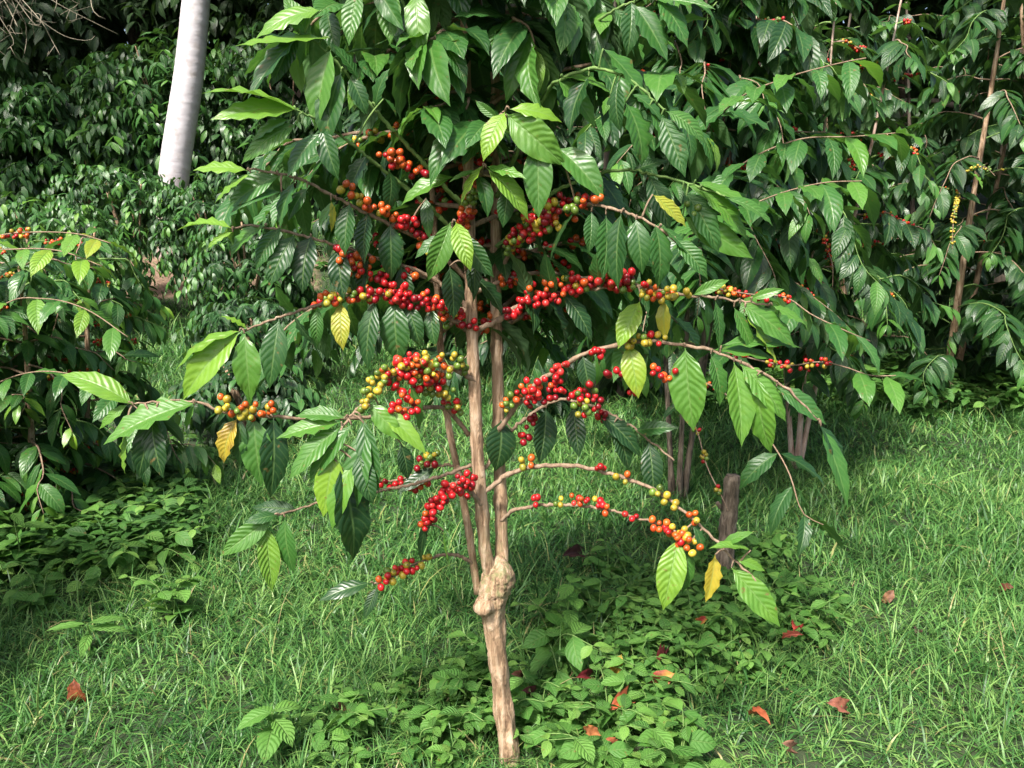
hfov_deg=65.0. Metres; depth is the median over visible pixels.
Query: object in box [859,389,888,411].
weed plant
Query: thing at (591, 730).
fallen leaf
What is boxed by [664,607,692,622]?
weed plant
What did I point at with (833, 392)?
weed plant
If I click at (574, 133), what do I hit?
coffee tree
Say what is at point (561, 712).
weed plant
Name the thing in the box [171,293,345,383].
coffee bush
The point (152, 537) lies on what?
weed plant
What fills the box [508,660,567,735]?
weed plant
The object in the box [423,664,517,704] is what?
weed plant
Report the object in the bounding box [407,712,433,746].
weed plant
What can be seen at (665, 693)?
weed plant
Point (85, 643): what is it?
seedling
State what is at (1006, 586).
fallen leaf
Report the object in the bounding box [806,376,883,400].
weed plant
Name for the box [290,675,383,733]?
weed plant
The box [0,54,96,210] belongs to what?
coffee bush
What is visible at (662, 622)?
weed plant
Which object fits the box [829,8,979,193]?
shade tree
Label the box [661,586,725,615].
weed plant
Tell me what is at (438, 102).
coffee tree
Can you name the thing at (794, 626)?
fallen leaf
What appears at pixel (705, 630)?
weed plant
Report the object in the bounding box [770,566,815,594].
weed plant
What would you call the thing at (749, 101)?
coffee tree
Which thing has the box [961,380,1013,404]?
weed plant
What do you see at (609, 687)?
weed plant
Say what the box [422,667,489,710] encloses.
weed plant
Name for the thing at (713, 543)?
weed plant
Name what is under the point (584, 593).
weed plant
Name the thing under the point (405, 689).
weed plant
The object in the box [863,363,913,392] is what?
weed plant
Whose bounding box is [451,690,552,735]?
weed plant
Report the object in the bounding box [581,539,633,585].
weed plant
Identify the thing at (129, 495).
weed plant
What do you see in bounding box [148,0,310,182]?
shade tree
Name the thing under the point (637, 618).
weed plant
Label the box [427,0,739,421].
coffee tree
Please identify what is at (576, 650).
weed plant
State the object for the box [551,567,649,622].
weed plant
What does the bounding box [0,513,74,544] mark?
weed plant
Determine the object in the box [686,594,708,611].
weed plant
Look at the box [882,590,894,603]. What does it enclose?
fallen leaf
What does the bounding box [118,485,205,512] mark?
weed plant
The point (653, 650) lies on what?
weed plant
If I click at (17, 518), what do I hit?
plant
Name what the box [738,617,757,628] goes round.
weed plant
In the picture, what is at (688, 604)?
weed plant
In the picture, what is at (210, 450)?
weed plant
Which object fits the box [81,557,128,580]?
weed plant
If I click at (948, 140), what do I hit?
shade tree
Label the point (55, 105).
coffee bush
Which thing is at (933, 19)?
coffee tree
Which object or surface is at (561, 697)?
weed plant
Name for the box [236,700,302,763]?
seedling
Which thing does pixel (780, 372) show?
weed plant
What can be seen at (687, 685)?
weed plant
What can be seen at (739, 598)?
weed plant
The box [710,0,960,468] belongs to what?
coffee tree
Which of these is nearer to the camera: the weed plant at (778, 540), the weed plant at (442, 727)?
the weed plant at (442, 727)
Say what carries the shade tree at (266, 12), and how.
on the ground at (322, 276)
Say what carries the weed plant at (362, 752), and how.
on the ground at (322, 276)
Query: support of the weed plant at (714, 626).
on the ground at (322, 276)
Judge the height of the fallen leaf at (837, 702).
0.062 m
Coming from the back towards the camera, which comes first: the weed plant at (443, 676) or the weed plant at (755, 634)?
the weed plant at (755, 634)
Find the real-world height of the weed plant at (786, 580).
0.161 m
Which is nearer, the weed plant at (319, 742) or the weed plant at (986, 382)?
the weed plant at (319, 742)
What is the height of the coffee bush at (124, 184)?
1.827 m
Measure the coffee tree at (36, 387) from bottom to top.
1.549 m
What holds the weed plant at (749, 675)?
on the ground at (322, 276)
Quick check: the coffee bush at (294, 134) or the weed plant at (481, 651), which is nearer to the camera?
the weed plant at (481, 651)
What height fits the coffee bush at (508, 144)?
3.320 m
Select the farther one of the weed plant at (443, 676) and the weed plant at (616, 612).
the weed plant at (616, 612)
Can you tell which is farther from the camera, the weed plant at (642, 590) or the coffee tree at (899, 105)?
the coffee tree at (899, 105)
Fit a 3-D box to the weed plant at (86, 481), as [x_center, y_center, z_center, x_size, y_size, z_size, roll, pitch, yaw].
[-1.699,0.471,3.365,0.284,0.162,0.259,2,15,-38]
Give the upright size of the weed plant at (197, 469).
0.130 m
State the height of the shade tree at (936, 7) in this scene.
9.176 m
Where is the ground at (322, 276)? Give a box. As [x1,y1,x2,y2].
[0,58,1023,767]
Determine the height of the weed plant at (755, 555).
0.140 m
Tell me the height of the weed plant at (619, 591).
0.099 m
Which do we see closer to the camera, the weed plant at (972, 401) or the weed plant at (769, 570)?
the weed plant at (769, 570)
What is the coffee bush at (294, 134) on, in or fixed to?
on the ground at (322, 276)
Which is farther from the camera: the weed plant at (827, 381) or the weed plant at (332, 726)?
the weed plant at (827, 381)
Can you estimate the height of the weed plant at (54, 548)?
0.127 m
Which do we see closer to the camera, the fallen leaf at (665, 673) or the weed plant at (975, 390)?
the fallen leaf at (665, 673)
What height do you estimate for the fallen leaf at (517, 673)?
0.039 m
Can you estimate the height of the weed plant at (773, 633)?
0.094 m
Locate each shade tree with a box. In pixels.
[0,0,158,196]
[0,0,245,126]
[0,21,115,172]
[31,7,264,149]
[137,0,343,191]
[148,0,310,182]
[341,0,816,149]
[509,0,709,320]
[674,0,1019,157]
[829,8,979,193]
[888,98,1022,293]
[902,0,1019,181]
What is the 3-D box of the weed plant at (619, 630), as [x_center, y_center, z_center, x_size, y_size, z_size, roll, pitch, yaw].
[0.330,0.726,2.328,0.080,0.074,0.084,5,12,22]
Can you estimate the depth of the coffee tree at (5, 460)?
2.96 m
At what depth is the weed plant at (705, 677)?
2.08 m
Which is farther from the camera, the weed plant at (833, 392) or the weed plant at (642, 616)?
the weed plant at (833, 392)
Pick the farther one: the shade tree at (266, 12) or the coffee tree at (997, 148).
the shade tree at (266, 12)
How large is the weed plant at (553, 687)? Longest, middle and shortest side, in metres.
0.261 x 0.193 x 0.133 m
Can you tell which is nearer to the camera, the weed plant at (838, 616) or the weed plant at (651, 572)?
the weed plant at (838, 616)
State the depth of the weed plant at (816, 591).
2.55 m
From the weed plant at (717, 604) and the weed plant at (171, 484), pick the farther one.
the weed plant at (171, 484)
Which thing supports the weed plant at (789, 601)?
on the ground at (322, 276)
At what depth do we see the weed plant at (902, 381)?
5.67 m
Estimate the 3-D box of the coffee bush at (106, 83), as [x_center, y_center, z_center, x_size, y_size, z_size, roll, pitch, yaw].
[-5.574,-3.953,12.767,3.233,3.045,2.802,0,11,0]
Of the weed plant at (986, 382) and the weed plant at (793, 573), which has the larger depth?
the weed plant at (986, 382)
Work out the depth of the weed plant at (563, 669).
2.09 m
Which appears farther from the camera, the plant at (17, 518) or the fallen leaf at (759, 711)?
the plant at (17, 518)
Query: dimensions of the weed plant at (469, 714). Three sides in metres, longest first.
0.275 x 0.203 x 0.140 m
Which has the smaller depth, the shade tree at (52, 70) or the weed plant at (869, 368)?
the weed plant at (869, 368)
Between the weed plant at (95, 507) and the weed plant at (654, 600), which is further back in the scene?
the weed plant at (95, 507)
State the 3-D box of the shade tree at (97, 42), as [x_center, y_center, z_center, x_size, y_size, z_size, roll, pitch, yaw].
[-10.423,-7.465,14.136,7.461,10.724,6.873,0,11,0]
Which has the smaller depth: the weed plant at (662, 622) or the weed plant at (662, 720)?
the weed plant at (662, 720)
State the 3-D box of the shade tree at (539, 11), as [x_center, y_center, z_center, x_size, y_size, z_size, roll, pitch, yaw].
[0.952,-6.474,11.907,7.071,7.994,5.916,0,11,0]
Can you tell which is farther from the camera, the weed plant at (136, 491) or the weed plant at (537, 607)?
the weed plant at (136, 491)
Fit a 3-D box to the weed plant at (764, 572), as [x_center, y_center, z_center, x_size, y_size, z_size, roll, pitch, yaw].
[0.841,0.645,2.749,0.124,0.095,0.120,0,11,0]
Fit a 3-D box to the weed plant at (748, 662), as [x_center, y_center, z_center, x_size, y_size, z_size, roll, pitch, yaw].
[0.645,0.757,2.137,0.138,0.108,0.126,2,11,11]
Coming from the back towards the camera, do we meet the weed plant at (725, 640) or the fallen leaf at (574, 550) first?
the fallen leaf at (574, 550)
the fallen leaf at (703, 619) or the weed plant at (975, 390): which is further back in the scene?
the weed plant at (975, 390)
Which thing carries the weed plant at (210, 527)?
on the ground at (322, 276)
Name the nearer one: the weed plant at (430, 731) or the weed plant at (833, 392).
the weed plant at (430, 731)
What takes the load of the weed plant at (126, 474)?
on the ground at (322, 276)
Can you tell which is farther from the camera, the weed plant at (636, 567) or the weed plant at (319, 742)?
the weed plant at (636, 567)
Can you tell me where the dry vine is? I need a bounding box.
[0,0,116,60]
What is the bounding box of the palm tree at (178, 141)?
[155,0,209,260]
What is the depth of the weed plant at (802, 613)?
2.42 m
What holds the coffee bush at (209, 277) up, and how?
on the ground at (322, 276)
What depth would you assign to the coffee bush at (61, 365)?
5.79 m
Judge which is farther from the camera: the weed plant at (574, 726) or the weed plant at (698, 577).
the weed plant at (698, 577)
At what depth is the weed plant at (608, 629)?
2.33 m
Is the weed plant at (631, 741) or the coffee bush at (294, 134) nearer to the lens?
the weed plant at (631, 741)
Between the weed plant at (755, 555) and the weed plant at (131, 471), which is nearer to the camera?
the weed plant at (755, 555)
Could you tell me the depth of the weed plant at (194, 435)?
4.33 m
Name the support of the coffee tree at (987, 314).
on the ground at (322, 276)
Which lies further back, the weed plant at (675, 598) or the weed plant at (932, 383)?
the weed plant at (932, 383)
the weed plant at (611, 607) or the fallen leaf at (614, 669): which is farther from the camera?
the weed plant at (611, 607)
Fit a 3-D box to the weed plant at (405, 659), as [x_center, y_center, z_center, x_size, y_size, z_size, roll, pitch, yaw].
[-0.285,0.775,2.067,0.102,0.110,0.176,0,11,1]
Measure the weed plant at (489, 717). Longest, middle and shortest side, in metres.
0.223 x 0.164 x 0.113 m
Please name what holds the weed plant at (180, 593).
on the ground at (322, 276)
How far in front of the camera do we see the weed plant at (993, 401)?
5.16 m
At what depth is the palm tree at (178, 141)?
10.90 m
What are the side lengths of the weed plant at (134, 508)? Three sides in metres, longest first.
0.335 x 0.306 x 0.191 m
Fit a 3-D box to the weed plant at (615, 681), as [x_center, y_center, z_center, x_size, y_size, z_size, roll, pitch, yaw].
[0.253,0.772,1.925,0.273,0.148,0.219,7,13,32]
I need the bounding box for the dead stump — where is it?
[715,473,739,584]
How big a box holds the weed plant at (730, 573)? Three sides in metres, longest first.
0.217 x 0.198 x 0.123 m
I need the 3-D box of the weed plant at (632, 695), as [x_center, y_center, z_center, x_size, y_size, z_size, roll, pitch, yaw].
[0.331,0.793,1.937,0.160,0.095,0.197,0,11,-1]
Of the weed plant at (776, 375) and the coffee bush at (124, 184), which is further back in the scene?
the coffee bush at (124, 184)
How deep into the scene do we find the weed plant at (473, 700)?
1.93 m
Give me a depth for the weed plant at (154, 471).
3.49 m
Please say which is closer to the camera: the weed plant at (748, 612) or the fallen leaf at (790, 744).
the fallen leaf at (790, 744)
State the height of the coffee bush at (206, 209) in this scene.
1.854 m
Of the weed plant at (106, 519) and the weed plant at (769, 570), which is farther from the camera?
the weed plant at (106, 519)
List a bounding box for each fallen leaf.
[67,680,85,704]
[333,702,346,711]
[512,670,523,677]
[522,685,536,696]
[562,544,584,557]
[575,668,592,679]
[583,725,600,735]
[606,737,617,743]
[609,685,635,710]
[610,654,622,673]
[650,670,673,683]
[656,644,669,660]
[695,616,707,624]
[747,706,770,724]
[782,630,802,637]
[782,740,798,753]
[791,619,803,629]
[826,696,850,713]
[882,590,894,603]
[999,583,1012,591]
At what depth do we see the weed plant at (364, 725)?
1.85 m
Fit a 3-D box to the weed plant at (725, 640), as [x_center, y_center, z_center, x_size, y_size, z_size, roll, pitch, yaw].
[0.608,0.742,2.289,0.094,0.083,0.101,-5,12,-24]
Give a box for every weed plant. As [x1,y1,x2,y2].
[0,495,35,524]
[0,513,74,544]
[0,538,20,579]
[0,562,65,616]
[3,499,38,535]
[3,507,30,528]
[13,513,102,548]
[20,519,99,547]
[25,538,95,573]
[33,570,54,582]
[61,494,132,537]
[66,538,159,592]
[71,468,119,499]
[73,569,107,596]
[79,498,108,521]
[79,504,123,519]
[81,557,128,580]
[94,500,158,535]
[105,468,160,482]
[108,460,177,480]
[112,477,167,500]
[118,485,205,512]
[118,573,208,622]
[119,527,195,564]
[125,470,175,494]
[138,526,204,572]
[142,493,192,524]
[161,479,208,502]
[168,432,196,444]
[176,515,204,524]
[190,519,225,540]
[191,463,212,473]
[196,444,219,460]
[197,473,222,486]
[205,446,242,466]
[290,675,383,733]
[296,690,397,761]
[307,713,372,751]
[325,722,360,736]
[332,745,372,767]
[334,690,385,731]
[380,717,447,763]
[381,655,421,710]
[385,670,428,705]
[389,699,428,727]
[393,696,494,741]
[399,708,462,744]
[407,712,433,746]
[416,662,492,700]
[417,662,518,698]
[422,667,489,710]
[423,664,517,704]
[427,729,475,767]
[440,653,509,700]
[442,628,530,682]
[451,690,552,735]
[454,702,531,741]
[470,691,531,742]
[485,675,582,699]
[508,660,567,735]
[510,596,579,630]
[513,720,633,767]
[515,612,612,719]
[518,693,571,735]
[521,684,581,760]
[538,661,567,683]
[545,716,582,747]
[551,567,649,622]
[551,651,663,731]
[565,700,644,742]
[572,583,605,605]
[578,611,613,632]
[578,690,610,718]
[578,715,611,735]
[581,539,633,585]
[585,631,643,659]
[586,598,615,623]
[590,622,616,650]
[590,624,678,670]
[591,654,684,708]
[600,684,624,691]
[601,656,696,696]
[602,673,680,720]
[603,616,633,637]
[606,570,655,599]
[606,606,674,640]
[607,583,646,606]
[612,590,670,628]
[613,694,731,767]
[613,721,656,767]
[615,615,631,639]
[621,680,678,731]
[622,655,658,688]
[625,606,675,629]
[625,655,653,676]
[626,563,655,583]
[627,662,702,700]
[627,699,661,732]
[629,596,661,631]
[632,617,700,650]
[633,573,704,597]
[635,591,675,626]
[637,631,733,674]
[638,613,722,667]
[640,710,675,740]
[646,643,682,666]
[648,559,659,576]
[651,714,715,761]
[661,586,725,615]
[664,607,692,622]
[669,588,716,628]
[672,587,690,604]
[674,609,710,628]
[679,612,763,646]
[683,624,714,636]
[685,631,719,641]
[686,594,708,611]
[689,633,749,694]
[690,668,724,694]
[693,550,740,586]
[694,584,737,605]
[695,551,708,571]
[700,568,764,593]
[701,567,785,620]
[703,627,741,651]
[704,541,738,557]
[706,604,773,635]
[714,645,768,684]
[717,569,831,605]
[720,590,761,617]
[731,642,784,688]
[734,530,791,572]
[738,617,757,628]
[740,631,760,647]
[741,556,770,579]
[745,618,812,644]
[748,529,797,567]
[758,559,779,581]
[758,587,825,627]
[759,626,813,676]
[765,365,783,397]
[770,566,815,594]
[773,367,825,397]
[780,593,851,648]
[780,607,864,634]
[784,598,795,604]
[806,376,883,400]
[808,577,850,614]
[823,391,843,402]
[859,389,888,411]
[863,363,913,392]
[869,363,923,403]
[872,363,898,387]
[895,369,967,391]
[908,392,948,407]
[912,368,960,390]
[917,395,947,418]
[953,383,980,391]
[954,395,979,414]
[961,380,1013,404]
[961,387,985,398]
[969,373,1023,394]
[973,380,999,386]
[973,386,1023,411]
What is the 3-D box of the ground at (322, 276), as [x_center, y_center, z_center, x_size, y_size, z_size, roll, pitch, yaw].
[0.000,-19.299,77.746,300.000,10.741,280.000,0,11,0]
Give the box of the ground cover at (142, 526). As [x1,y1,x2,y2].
[0,198,1023,577]
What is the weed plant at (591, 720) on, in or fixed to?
on the ground at (322, 276)
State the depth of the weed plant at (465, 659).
2.10 m
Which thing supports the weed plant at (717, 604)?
on the ground at (322, 276)
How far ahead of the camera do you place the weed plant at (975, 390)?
5.51 m
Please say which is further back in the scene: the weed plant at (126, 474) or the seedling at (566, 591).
the weed plant at (126, 474)
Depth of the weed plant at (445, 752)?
1.78 m
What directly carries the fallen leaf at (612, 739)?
on the weed plant at (595, 751)
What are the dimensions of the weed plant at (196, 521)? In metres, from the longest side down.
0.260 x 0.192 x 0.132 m
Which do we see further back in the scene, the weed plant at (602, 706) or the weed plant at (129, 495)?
the weed plant at (129, 495)
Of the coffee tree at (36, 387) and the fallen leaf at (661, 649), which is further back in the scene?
the coffee tree at (36, 387)
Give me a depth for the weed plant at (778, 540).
2.83 m
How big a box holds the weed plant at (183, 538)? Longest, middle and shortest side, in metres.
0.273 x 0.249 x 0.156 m
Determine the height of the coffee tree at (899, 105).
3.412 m
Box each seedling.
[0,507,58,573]
[45,615,130,657]
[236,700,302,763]
[552,575,590,643]
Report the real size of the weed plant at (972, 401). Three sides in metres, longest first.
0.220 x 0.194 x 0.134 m
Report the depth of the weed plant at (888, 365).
5.83 m
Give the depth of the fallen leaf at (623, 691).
1.92 m
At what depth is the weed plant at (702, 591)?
2.58 m
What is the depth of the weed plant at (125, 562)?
2.63 m
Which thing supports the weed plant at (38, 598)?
on the ground at (322, 276)
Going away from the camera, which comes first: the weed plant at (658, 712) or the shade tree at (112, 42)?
the weed plant at (658, 712)
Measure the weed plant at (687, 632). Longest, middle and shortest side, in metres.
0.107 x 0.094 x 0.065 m
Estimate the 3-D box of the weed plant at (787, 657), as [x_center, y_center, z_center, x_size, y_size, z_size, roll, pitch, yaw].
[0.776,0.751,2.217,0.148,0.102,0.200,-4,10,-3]
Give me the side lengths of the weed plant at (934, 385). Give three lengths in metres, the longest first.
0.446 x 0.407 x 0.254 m
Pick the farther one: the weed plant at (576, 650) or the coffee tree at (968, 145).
the coffee tree at (968, 145)
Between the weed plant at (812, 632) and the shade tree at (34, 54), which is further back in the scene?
the shade tree at (34, 54)
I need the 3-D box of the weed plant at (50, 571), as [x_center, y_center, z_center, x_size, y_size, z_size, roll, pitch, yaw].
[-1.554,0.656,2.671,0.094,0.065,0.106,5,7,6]
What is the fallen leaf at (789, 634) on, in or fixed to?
on the weed plant at (787, 657)
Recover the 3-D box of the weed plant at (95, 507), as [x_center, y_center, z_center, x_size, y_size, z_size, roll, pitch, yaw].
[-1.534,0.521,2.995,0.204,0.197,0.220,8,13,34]
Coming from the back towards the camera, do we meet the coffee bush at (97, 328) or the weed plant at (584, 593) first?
the coffee bush at (97, 328)
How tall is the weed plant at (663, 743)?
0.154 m
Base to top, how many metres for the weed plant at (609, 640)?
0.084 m
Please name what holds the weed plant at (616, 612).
on the ground at (322, 276)
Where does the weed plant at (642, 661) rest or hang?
on the ground at (322, 276)
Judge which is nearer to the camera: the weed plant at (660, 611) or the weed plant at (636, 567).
the weed plant at (660, 611)
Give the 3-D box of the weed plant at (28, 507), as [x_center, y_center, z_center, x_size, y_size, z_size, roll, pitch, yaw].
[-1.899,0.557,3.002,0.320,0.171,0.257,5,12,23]
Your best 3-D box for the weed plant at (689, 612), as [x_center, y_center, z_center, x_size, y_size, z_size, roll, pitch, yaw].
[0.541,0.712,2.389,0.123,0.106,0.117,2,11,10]
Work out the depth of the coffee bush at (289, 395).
4.40 m
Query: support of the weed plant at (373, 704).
on the ground at (322, 276)
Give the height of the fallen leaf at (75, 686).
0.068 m
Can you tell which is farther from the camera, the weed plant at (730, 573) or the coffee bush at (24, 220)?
the coffee bush at (24, 220)
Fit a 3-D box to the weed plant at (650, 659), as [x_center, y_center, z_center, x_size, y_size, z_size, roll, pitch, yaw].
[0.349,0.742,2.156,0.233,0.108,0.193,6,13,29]
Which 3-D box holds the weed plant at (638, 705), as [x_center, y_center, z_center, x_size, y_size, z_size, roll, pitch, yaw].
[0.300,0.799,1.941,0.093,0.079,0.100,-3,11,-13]
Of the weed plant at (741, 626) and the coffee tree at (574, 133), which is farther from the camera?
the coffee tree at (574, 133)
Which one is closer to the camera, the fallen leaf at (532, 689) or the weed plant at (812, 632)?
the fallen leaf at (532, 689)
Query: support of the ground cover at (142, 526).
on the ground at (322, 276)
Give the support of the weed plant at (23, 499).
on the ground at (322, 276)
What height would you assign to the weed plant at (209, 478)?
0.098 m
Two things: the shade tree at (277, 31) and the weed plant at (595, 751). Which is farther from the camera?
the shade tree at (277, 31)
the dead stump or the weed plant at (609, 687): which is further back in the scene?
the dead stump
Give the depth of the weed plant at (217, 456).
4.08 m
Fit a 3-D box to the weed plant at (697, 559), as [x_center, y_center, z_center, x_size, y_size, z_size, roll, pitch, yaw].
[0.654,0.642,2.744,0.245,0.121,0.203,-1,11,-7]
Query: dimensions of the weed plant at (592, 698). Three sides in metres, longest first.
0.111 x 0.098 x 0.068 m
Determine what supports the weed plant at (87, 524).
on the ground at (322, 276)
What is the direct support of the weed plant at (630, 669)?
on the ground at (322, 276)
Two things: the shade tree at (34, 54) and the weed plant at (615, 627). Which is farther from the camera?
the shade tree at (34, 54)
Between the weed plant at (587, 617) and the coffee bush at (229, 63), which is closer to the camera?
the weed plant at (587, 617)
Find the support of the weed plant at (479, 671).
on the ground at (322, 276)
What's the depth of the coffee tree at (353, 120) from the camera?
5.96 m
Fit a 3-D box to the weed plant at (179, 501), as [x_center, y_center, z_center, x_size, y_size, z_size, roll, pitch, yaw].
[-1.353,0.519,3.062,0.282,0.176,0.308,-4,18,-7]
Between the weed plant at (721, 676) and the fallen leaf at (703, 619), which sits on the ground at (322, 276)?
the weed plant at (721, 676)
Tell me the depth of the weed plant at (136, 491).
3.23 m
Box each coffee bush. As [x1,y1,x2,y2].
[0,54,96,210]
[0,55,161,204]
[0,191,161,327]
[0,290,106,371]
[14,259,113,353]
[35,163,197,306]
[70,28,267,202]
[135,165,282,293]
[168,361,330,446]
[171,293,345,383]
[173,205,316,328]
[194,13,356,191]
[262,42,402,221]
[489,52,592,149]
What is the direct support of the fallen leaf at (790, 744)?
on the ground at (322, 276)
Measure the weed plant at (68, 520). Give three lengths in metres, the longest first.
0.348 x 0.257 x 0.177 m
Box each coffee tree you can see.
[0,227,223,529]
[0,442,19,515]
[62,0,849,767]
[289,52,569,391]
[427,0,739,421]
[490,57,660,356]
[534,0,923,555]
[682,1,919,371]
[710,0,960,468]
[761,0,1023,409]
[851,1,1023,368]
[900,0,1023,387]
[991,144,1007,246]
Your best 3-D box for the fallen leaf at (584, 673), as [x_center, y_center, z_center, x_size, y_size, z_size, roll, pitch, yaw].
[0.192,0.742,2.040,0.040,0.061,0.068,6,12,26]
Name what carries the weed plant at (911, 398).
on the ground at (322, 276)
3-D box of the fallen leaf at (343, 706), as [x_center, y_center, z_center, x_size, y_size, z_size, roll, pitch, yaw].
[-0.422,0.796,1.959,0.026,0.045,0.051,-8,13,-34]
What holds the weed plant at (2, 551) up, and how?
on the ground at (322, 276)
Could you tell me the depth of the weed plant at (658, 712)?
1.88 m
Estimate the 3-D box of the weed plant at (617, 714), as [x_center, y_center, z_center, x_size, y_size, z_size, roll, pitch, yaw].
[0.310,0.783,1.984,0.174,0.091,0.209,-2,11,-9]
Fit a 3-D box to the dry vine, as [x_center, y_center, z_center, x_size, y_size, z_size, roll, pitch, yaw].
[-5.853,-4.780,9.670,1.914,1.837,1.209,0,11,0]
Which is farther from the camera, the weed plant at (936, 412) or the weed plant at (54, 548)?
the weed plant at (936, 412)
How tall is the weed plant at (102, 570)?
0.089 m
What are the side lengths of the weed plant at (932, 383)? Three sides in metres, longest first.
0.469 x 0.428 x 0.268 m
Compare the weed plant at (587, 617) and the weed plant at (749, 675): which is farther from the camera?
the weed plant at (587, 617)
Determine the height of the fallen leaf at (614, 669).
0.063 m
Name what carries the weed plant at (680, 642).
on the ground at (322, 276)
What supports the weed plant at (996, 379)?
on the ground at (322, 276)
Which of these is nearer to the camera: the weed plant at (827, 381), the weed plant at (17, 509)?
the weed plant at (17, 509)
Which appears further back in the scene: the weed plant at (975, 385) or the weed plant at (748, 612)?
the weed plant at (975, 385)
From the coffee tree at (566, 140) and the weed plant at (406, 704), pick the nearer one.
the weed plant at (406, 704)
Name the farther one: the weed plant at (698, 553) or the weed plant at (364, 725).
the weed plant at (698, 553)
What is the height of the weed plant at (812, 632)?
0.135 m
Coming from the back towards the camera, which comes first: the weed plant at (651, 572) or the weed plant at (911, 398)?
the weed plant at (911, 398)
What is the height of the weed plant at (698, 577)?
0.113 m
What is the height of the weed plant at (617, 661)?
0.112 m

